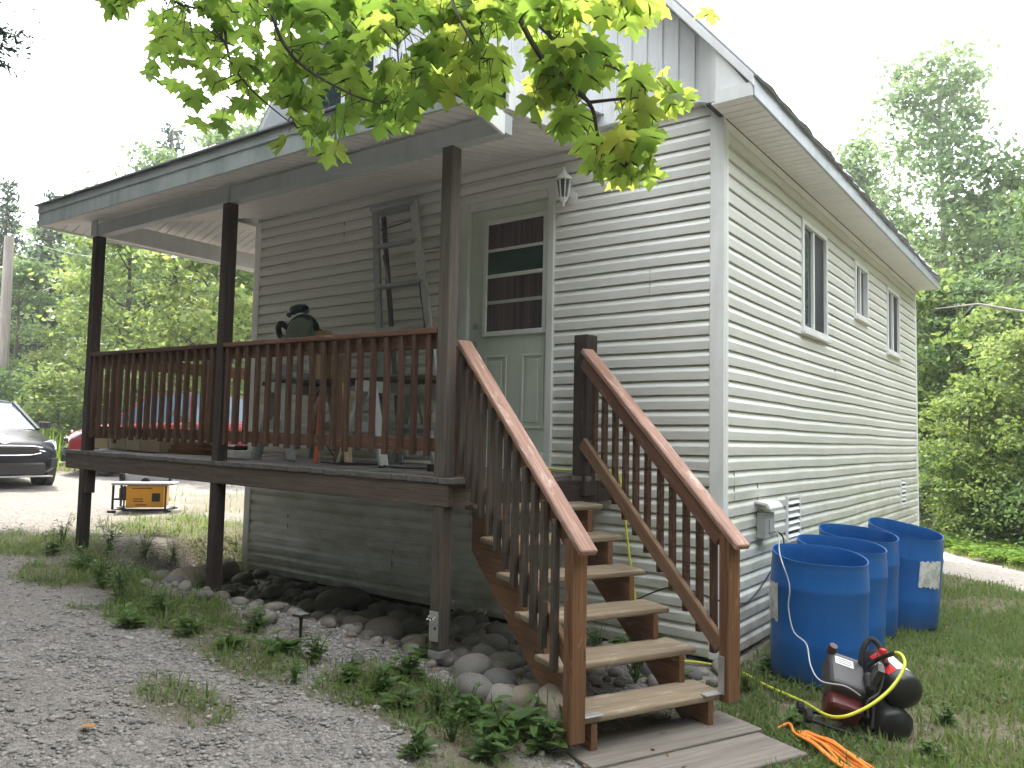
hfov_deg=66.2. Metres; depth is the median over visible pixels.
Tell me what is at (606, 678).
river stone
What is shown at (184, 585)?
river stone
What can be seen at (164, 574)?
boulder
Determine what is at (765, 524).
outlet box
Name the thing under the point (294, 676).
weed plant
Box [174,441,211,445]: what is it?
lumber piece
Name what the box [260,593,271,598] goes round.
river stone
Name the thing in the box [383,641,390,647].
river stone
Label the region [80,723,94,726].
fallen leaf
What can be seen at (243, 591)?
river stone
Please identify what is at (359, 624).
river stone
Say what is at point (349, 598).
boulder
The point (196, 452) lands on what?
lumber piece
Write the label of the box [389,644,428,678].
weed plant
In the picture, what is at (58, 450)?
meadow grass
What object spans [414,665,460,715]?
weed plant
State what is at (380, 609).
river stone
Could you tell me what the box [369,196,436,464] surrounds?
step ladder
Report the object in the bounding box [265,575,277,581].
river stone
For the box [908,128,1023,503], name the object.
leafy tree
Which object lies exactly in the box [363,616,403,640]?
boulder
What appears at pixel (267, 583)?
river stone
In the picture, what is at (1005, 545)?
fern
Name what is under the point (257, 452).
sawhorse
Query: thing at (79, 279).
maple tree
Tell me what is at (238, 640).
weed plant
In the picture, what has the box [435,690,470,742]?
weed plant
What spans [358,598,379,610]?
river stone
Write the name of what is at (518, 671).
river stone
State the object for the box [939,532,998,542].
fern
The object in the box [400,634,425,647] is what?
boulder
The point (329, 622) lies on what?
river stone
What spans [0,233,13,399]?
utility pole
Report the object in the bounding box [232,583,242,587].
river stone
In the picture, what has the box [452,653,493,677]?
boulder
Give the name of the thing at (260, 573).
river stone
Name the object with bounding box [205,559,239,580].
boulder
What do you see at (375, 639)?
river stone
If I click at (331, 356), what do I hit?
wood block
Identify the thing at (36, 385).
bush
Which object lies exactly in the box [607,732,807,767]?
plank
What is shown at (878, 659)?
hose coupling
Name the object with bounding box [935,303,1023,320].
dead branch
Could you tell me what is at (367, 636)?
river stone
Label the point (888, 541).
barrel
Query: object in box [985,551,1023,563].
fern
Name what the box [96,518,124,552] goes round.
weed plant
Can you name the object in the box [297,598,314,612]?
river stone
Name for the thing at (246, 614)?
river stone
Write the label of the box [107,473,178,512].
table saw
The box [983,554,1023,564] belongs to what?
fern
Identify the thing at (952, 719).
weed plant
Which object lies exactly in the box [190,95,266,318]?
leafy tree
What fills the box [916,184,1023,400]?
leafy tree
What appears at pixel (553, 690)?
boulder
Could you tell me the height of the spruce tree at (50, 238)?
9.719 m
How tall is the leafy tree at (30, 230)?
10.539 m
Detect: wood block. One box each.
[314,330,331,378]
[330,333,342,378]
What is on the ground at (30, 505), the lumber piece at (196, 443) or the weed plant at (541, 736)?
the weed plant at (541, 736)
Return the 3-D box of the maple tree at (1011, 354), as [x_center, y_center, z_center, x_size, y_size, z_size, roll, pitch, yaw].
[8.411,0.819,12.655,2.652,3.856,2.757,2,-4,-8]
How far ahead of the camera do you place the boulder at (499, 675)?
4.44 m
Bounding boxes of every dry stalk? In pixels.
[426,615,435,658]
[449,600,454,631]
[478,608,486,642]
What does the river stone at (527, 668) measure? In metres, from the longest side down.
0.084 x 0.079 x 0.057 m
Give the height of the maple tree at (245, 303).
6.543 m
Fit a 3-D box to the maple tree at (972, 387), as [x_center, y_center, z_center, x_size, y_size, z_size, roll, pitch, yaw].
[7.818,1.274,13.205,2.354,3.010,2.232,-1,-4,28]
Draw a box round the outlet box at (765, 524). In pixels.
[754,499,782,538]
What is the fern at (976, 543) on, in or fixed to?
on the ground at (30, 505)
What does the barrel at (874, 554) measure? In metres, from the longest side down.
0.813 x 0.636 x 0.567 m
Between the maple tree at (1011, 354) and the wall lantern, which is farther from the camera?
the maple tree at (1011, 354)
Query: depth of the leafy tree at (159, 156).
28.33 m
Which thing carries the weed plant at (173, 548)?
on the ground at (30, 505)
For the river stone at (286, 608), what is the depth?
5.75 m
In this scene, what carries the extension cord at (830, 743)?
on the ground at (30, 505)
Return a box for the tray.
[227,445,250,457]
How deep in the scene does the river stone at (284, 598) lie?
7.12 m
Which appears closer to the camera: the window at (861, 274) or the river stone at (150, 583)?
the river stone at (150, 583)
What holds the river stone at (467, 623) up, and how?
on the ground at (30, 505)
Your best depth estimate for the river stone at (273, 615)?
5.17 m
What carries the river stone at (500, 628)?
on the ground at (30, 505)
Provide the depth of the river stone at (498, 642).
5.61 m
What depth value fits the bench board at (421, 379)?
6.33 m
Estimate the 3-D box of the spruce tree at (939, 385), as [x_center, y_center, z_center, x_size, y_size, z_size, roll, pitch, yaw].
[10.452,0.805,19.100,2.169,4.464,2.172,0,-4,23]
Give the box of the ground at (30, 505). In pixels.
[0,455,1023,767]
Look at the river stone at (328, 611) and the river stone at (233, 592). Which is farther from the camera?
the river stone at (233, 592)
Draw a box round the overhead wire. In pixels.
[10,233,106,256]
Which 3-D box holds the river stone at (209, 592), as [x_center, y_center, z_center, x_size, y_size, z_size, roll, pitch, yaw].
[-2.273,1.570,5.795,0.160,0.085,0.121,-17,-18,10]
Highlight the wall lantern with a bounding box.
[554,167,577,206]
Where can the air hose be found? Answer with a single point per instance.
(886, 692)
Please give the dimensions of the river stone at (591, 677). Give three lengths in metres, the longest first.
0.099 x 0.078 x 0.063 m
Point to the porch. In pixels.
(194, 204)
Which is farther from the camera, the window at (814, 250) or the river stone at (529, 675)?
the window at (814, 250)
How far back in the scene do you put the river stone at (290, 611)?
5.47 m
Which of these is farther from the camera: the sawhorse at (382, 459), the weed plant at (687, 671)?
the sawhorse at (382, 459)
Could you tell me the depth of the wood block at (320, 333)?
6.83 m
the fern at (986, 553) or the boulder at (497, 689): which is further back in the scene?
the fern at (986, 553)
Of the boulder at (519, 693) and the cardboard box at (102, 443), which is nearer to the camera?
the boulder at (519, 693)
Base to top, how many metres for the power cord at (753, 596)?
0.491 m
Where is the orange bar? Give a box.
[313,401,319,462]
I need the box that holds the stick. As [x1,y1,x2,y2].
[172,411,211,444]
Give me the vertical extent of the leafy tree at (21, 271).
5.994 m
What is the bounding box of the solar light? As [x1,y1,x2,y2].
[292,611,309,637]
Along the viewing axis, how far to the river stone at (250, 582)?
7.66 m
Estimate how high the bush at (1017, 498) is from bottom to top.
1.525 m
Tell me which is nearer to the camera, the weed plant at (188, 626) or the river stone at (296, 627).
the weed plant at (188, 626)
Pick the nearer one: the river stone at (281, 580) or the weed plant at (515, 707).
the weed plant at (515, 707)
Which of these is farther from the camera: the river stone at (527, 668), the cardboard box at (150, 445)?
the cardboard box at (150, 445)
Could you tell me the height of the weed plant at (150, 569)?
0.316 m
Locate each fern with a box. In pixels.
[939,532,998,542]
[944,536,994,544]
[944,538,958,546]
[944,539,1005,547]
[945,545,1023,560]
[948,540,1002,552]
[962,549,1023,560]
[972,548,1023,563]
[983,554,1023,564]
[984,540,1019,549]
[985,542,1021,550]
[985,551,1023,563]
[994,544,1022,556]
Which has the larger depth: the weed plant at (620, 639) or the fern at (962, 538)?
the fern at (962, 538)
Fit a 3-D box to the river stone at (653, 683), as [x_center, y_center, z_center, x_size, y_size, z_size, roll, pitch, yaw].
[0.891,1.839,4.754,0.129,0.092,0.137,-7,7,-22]
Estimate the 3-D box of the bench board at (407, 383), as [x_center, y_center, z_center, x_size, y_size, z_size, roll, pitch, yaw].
[-1.314,-0.003,6.877,1.900,0.038,0.140,-2,-5,36]
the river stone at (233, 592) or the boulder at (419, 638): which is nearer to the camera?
the boulder at (419, 638)
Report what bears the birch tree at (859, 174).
on the ground at (30, 505)
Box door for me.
[469,199,547,451]
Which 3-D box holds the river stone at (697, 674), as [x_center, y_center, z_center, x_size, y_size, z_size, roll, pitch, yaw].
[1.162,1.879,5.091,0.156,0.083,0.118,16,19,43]
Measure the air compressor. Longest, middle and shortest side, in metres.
0.575 x 0.534 x 0.412 m
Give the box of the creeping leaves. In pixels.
[1,512,763,767]
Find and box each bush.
[0,360,77,439]
[2,361,108,450]
[41,371,136,444]
[918,401,1023,523]
[918,423,1023,536]
[922,448,1023,542]
[946,465,1023,547]
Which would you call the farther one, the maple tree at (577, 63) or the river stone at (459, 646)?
the river stone at (459, 646)
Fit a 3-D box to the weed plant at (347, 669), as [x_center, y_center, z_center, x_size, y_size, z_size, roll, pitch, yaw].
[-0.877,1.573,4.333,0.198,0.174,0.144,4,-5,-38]
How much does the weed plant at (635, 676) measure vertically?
0.400 m
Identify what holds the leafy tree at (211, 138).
on the ground at (30, 505)
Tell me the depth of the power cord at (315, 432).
6.55 m
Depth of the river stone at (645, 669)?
4.99 m
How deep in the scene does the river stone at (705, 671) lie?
5.12 m
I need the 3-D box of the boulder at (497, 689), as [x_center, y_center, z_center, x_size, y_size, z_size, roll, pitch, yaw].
[-0.077,1.712,4.271,0.189,0.158,0.187,11,-9,30]
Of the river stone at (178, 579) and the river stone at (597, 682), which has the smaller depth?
the river stone at (597, 682)
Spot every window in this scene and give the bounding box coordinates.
[310,2,380,108]
[799,217,831,343]
[852,260,871,325]
[884,286,902,359]
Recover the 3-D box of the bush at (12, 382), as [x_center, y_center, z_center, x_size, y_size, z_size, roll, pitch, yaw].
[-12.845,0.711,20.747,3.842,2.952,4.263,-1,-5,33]
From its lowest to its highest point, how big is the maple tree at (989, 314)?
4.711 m
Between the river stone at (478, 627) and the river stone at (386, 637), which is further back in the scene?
the river stone at (478, 627)
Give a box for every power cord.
[314,380,333,457]
[320,461,425,469]
[637,531,784,603]
[774,531,860,695]
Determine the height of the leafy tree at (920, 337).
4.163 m
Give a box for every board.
[262,375,435,385]
[326,383,424,386]
[333,354,344,461]
[342,382,351,462]
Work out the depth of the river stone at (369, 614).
6.34 m
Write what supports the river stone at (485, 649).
on the ground at (30, 505)
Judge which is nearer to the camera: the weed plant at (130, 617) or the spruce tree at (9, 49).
the weed plant at (130, 617)
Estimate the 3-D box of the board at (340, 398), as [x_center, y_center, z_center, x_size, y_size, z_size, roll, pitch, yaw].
[-1.367,0.188,6.339,0.104,0.905,0.328,2,-4,-9]
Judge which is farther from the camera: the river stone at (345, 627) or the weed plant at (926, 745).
the river stone at (345, 627)
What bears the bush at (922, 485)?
on the ground at (30, 505)
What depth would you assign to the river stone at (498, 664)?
4.97 m
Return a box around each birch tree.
[817,20,1023,392]
[819,128,919,325]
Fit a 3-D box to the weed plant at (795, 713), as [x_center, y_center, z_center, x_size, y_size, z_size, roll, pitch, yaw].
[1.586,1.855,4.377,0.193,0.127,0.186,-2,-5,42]
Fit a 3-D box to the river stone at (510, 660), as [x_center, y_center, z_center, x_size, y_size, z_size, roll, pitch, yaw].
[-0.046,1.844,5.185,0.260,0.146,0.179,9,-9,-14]
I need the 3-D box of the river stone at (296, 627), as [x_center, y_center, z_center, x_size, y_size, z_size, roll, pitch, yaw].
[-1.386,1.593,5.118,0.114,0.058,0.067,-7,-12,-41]
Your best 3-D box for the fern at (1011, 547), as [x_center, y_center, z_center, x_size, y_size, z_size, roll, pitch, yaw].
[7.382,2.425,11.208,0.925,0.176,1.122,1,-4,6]
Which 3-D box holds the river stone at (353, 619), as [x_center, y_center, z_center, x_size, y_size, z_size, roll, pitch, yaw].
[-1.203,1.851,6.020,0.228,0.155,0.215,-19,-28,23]
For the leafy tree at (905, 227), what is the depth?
22.79 m
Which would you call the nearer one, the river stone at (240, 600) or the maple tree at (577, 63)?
the maple tree at (577, 63)
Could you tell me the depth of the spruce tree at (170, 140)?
33.80 m
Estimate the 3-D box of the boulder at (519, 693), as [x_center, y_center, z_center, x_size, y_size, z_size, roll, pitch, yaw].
[0.088,1.737,4.302,0.258,0.179,0.189,-6,-6,-18]
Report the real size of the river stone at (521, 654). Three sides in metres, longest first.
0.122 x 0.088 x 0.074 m
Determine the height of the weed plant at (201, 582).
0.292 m
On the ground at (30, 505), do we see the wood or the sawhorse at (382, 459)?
the wood
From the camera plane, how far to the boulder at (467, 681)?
4.26 m
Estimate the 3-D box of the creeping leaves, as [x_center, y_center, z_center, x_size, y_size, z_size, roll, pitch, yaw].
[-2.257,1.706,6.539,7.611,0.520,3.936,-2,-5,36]
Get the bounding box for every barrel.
[770,543,869,688]
[797,534,887,649]
[819,523,899,638]
[868,517,943,631]
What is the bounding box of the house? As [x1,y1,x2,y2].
[238,0,940,662]
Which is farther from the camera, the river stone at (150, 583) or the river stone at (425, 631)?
the river stone at (150, 583)
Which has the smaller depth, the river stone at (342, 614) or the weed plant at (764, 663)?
the weed plant at (764, 663)
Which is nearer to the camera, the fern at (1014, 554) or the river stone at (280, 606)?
the river stone at (280, 606)
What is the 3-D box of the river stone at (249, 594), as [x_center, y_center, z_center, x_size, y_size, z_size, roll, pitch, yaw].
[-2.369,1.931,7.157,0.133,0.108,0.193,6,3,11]
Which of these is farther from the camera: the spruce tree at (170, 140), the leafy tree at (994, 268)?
the spruce tree at (170, 140)
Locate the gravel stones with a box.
[0,519,636,767]
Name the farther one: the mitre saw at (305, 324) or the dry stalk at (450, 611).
the mitre saw at (305, 324)
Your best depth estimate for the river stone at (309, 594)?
7.18 m
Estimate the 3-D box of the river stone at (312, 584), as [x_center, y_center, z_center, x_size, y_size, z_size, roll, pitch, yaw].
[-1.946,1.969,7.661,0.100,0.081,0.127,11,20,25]
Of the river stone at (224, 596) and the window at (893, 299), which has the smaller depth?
the river stone at (224, 596)
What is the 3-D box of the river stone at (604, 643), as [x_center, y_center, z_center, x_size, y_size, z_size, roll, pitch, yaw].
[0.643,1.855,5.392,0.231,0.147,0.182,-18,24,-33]
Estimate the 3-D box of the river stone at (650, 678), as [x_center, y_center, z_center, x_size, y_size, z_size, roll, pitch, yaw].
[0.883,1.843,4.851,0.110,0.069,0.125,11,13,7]
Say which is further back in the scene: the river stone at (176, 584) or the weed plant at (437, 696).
the river stone at (176, 584)
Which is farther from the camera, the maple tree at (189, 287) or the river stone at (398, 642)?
the maple tree at (189, 287)
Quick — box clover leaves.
[652,549,1023,767]
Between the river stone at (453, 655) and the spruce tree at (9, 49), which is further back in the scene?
the spruce tree at (9, 49)
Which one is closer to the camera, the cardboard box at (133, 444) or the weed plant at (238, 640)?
the weed plant at (238, 640)
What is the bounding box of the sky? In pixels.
[0,0,1023,299]
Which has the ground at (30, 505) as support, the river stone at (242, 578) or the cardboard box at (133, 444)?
the river stone at (242, 578)
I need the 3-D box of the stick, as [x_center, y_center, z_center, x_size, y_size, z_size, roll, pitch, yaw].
[-2.736,0.436,6.915,0.537,0.400,0.035,1,-4,0]
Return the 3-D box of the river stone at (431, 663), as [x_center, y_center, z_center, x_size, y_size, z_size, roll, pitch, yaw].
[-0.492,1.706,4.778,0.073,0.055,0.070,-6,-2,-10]
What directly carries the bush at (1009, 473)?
on the ground at (30, 505)
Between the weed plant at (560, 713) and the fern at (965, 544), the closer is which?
the weed plant at (560, 713)
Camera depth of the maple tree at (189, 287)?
19.25 m
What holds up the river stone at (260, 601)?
on the ground at (30, 505)
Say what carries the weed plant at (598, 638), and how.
on the ground at (30, 505)
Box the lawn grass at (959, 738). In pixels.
[665,545,1023,767]
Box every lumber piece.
[160,449,211,454]
[171,445,211,450]
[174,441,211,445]
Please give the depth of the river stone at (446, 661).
4.92 m
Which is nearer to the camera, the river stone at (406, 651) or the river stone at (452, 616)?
the river stone at (406, 651)
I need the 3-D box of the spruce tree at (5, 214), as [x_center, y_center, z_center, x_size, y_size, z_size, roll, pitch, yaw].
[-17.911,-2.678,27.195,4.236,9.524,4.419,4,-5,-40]
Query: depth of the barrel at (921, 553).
6.39 m
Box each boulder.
[155,570,170,579]
[167,567,204,588]
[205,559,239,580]
[314,586,368,611]
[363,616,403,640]
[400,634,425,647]
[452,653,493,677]
[453,672,491,704]
[483,668,517,685]
[483,683,512,711]
[510,683,539,710]
[530,683,562,733]
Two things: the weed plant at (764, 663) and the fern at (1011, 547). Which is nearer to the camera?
the weed plant at (764, 663)
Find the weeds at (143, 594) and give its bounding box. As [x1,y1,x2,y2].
[0,509,770,767]
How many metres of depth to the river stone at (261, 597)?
7.05 m
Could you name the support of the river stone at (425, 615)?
on the ground at (30, 505)
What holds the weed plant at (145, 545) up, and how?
on the ground at (30, 505)
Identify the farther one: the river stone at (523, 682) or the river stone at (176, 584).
the river stone at (176, 584)
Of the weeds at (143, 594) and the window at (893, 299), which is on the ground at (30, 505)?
the weeds at (143, 594)
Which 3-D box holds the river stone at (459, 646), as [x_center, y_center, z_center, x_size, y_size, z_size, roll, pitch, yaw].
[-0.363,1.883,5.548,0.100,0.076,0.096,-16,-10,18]
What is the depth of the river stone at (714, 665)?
5.17 m
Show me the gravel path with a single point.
(953, 566)
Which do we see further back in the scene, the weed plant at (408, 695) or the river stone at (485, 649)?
the river stone at (485, 649)
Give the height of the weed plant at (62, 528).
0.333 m
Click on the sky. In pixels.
(83, 95)
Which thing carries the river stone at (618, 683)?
on the ground at (30, 505)
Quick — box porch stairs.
[456,340,749,750]
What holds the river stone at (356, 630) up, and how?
on the ground at (30, 505)
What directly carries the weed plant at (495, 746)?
on the ground at (30, 505)
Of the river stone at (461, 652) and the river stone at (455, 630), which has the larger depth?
the river stone at (455, 630)
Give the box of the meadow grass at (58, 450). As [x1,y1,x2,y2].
[36,423,241,553]
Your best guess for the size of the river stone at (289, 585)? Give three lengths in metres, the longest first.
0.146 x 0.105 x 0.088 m
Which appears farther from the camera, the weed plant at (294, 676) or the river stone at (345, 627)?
the river stone at (345, 627)
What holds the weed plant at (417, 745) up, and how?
on the ground at (30, 505)
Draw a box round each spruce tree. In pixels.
[0,0,65,79]
[0,173,51,430]
[10,186,82,424]
[109,118,208,342]
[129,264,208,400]
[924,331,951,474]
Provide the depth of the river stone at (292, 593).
7.21 m
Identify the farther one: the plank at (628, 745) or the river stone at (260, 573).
the river stone at (260, 573)
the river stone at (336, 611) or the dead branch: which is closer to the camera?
the river stone at (336, 611)
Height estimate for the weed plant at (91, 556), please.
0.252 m
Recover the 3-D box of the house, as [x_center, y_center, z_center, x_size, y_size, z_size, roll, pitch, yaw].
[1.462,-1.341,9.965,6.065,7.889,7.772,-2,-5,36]
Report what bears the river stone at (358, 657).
on the ground at (30, 505)
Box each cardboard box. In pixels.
[94,438,108,448]
[109,438,125,449]
[126,436,139,450]
[139,437,196,451]
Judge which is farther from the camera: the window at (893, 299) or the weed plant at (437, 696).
the window at (893, 299)
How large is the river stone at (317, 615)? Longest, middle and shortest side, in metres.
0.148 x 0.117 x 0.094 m
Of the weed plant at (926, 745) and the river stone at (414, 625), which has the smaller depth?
the weed plant at (926, 745)
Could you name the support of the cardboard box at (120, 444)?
on the porch
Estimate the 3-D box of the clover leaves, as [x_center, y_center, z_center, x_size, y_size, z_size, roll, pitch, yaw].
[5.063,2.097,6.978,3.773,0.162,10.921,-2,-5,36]
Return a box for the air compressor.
[796,636,922,742]
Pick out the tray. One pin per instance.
(238, 451)
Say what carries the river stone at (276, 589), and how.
on the ground at (30, 505)
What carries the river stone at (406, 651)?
on the ground at (30, 505)
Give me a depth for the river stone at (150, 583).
6.11 m
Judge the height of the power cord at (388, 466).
0.034 m
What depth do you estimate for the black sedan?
12.93 m
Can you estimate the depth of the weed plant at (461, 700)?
4.01 m
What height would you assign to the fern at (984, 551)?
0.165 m
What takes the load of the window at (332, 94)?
in the house
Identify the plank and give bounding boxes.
[566,711,761,767]
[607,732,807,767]
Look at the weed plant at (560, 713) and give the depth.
3.92 m
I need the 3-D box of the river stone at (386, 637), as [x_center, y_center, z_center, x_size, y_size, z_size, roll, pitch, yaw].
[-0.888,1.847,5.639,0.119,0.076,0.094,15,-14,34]
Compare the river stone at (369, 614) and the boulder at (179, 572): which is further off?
the boulder at (179, 572)
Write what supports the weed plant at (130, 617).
on the ground at (30, 505)
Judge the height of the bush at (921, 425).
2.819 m
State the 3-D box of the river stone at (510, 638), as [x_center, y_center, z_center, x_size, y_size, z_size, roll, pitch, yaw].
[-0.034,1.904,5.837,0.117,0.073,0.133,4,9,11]
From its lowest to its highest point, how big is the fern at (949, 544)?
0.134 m
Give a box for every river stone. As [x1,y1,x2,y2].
[140,579,152,585]
[163,576,185,583]
[171,581,178,587]
[177,580,191,591]
[193,590,213,599]
[216,590,230,598]
[216,594,227,598]
[221,584,238,593]
[226,590,237,597]
[230,572,253,584]
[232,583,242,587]
[232,597,248,604]
[239,589,248,594]
[242,608,257,618]
[245,580,255,585]
[245,589,259,598]
[251,595,264,599]
[252,569,268,578]
[252,599,264,604]
[253,610,278,623]
[260,583,284,596]
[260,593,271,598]
[263,580,273,587]
[263,602,285,611]
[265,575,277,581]
[273,577,289,583]
[280,596,289,600]
[280,603,289,611]
[282,589,301,598]
[283,582,294,589]
[286,608,305,618]
[291,623,307,630]
[295,582,309,590]
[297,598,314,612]
[299,591,319,599]
[308,581,317,588]
[311,611,326,619]
[317,586,334,593]
[321,614,339,623]
[321,617,336,627]
[325,609,332,614]
[331,608,343,615]
[337,610,355,625]
[340,615,368,626]
[340,624,352,630]
[345,632,356,637]
[346,626,360,635]
[351,622,363,631]
[351,653,364,664]
[355,609,377,618]
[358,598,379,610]
[360,630,374,637]
[363,634,370,639]
[367,602,390,616]
[369,636,382,642]
[383,635,394,641]
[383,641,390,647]
[389,608,408,621]
[389,640,401,646]
[402,617,425,633]
[402,641,417,650]
[404,605,423,615]
[404,644,423,658]
[420,629,428,633]
[422,611,429,620]
[426,660,436,667]
[428,656,452,666]
[449,614,457,620]
[449,616,475,632]
[449,623,460,638]
[450,608,463,615]
[450,651,458,661]
[452,647,470,657]
[454,645,467,649]
[455,635,463,641]
[460,610,488,624]
[461,635,479,646]
[471,643,497,656]
[474,622,491,630]
[475,633,507,650]
[485,622,513,634]
[489,652,523,669]
[492,660,505,668]
[502,633,514,643]
[507,645,518,651]
[512,668,525,677]
[517,651,525,659]
[519,680,530,684]
[522,665,531,672]
[524,671,535,679]
[586,667,604,675]
[588,674,599,681]
[591,679,602,686]
[596,641,613,645]
[602,675,610,681]
[607,667,622,676]
[613,680,625,686]
[616,676,624,681]
[640,662,651,676]
[646,674,655,684]
[648,680,658,686]
[684,666,702,679]
[699,668,708,675]
[708,678,717,686]
[711,658,717,674]
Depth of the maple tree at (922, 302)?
15.75 m
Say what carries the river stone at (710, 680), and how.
on the ground at (30, 505)
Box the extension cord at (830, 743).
[778,722,873,767]
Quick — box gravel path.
[943,552,1023,591]
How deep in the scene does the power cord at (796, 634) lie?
4.54 m
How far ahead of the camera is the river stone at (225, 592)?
6.26 m
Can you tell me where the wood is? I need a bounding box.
[0,197,1023,382]
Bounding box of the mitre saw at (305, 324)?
[271,304,322,380]
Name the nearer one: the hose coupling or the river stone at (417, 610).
the hose coupling
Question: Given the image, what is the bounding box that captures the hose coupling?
[865,651,895,667]
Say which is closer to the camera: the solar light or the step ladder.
the solar light
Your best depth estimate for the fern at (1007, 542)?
11.91 m
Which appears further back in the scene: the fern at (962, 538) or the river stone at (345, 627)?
the fern at (962, 538)
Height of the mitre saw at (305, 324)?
0.704 m
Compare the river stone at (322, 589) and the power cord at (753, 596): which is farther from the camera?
the river stone at (322, 589)
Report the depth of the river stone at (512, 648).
5.61 m
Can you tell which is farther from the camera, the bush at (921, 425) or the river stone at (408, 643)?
the bush at (921, 425)
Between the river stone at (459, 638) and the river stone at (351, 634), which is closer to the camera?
the river stone at (351, 634)
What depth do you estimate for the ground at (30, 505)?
4.34 m
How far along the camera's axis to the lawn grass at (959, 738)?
4.83 m
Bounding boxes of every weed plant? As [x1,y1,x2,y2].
[40,534,63,554]
[50,513,75,544]
[62,543,101,569]
[83,544,134,588]
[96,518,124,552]
[101,545,141,598]
[106,602,153,627]
[133,529,159,557]
[134,553,167,572]
[143,586,176,614]
[167,538,183,556]
[169,602,208,636]
[180,564,205,588]
[209,627,249,648]
[240,603,270,631]
[256,628,304,654]
[287,657,303,683]
[303,631,331,663]
[334,652,367,682]
[364,658,401,691]
[376,681,422,708]
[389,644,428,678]
[397,718,440,758]
[408,634,428,659]
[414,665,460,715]
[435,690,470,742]
[444,682,491,721]
[458,716,511,765]
[471,694,539,745]
[501,694,545,721]
[521,690,567,754]
[552,696,562,735]
[586,620,608,646]
[608,626,629,643]
[613,621,658,682]
[684,667,695,679]
[740,658,763,692]
[752,646,772,673]
[776,704,808,727]
[915,733,954,757]
[929,700,963,724]
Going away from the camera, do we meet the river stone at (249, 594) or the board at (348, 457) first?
the board at (348, 457)
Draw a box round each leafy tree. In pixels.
[0,178,163,386]
[0,255,85,425]
[19,138,243,381]
[103,116,260,392]
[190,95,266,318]
[891,212,950,392]
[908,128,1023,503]
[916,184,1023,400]
[916,271,1023,499]
[917,330,955,471]
[926,192,1023,455]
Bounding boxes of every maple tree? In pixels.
[9,293,136,429]
[16,192,217,428]
[94,0,724,191]
[100,246,253,403]
[139,265,253,395]
[915,249,1008,515]
[918,284,1023,533]
[918,370,1023,535]
[928,318,1023,531]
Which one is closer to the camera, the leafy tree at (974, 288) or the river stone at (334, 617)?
the river stone at (334, 617)
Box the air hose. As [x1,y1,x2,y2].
[548,467,906,718]
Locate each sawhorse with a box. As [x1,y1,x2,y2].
[251,382,330,460]
[336,380,434,467]
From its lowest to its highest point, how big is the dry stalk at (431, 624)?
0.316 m
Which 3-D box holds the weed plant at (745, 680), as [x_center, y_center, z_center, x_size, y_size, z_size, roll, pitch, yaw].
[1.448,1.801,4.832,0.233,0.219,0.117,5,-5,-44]
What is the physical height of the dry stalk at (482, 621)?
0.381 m
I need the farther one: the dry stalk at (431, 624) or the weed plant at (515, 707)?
the dry stalk at (431, 624)
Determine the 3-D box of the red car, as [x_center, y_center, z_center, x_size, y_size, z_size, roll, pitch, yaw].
[-7.072,1.053,16.521,4.031,1.748,2.170,2,-4,-14]
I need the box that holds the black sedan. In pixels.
[0,400,58,484]
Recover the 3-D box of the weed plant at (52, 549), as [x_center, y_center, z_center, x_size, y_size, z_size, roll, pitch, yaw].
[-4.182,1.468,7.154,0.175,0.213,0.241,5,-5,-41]
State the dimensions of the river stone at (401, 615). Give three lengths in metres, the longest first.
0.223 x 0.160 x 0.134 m
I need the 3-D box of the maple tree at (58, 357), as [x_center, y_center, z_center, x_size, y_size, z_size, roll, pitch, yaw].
[-13.263,-0.396,24.175,3.882,5.234,4.094,4,-5,-34]
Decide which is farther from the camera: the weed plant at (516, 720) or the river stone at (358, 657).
the river stone at (358, 657)
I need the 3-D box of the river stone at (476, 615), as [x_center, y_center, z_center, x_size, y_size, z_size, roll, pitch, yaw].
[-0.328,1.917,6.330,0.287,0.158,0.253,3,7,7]
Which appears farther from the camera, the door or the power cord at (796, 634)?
the door
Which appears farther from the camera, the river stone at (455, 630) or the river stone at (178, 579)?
the river stone at (178, 579)
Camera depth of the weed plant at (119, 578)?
5.58 m
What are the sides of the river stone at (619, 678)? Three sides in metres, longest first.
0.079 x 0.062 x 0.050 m
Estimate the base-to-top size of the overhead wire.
0.618 m
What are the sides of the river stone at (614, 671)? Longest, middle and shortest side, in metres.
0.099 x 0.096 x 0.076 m
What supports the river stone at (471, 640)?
on the ground at (30, 505)
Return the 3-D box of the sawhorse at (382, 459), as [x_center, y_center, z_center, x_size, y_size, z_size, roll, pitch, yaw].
[-0.979,0.326,6.340,0.512,0.666,0.720,-2,-5,36]
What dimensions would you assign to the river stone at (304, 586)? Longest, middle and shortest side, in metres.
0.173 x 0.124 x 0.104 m
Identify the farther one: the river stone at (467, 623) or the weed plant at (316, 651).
the river stone at (467, 623)
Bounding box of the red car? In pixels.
[59,392,246,476]
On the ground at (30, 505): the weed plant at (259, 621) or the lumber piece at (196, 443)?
the weed plant at (259, 621)
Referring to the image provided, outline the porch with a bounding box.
[34,74,610,658]
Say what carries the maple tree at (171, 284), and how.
on the ground at (30, 505)

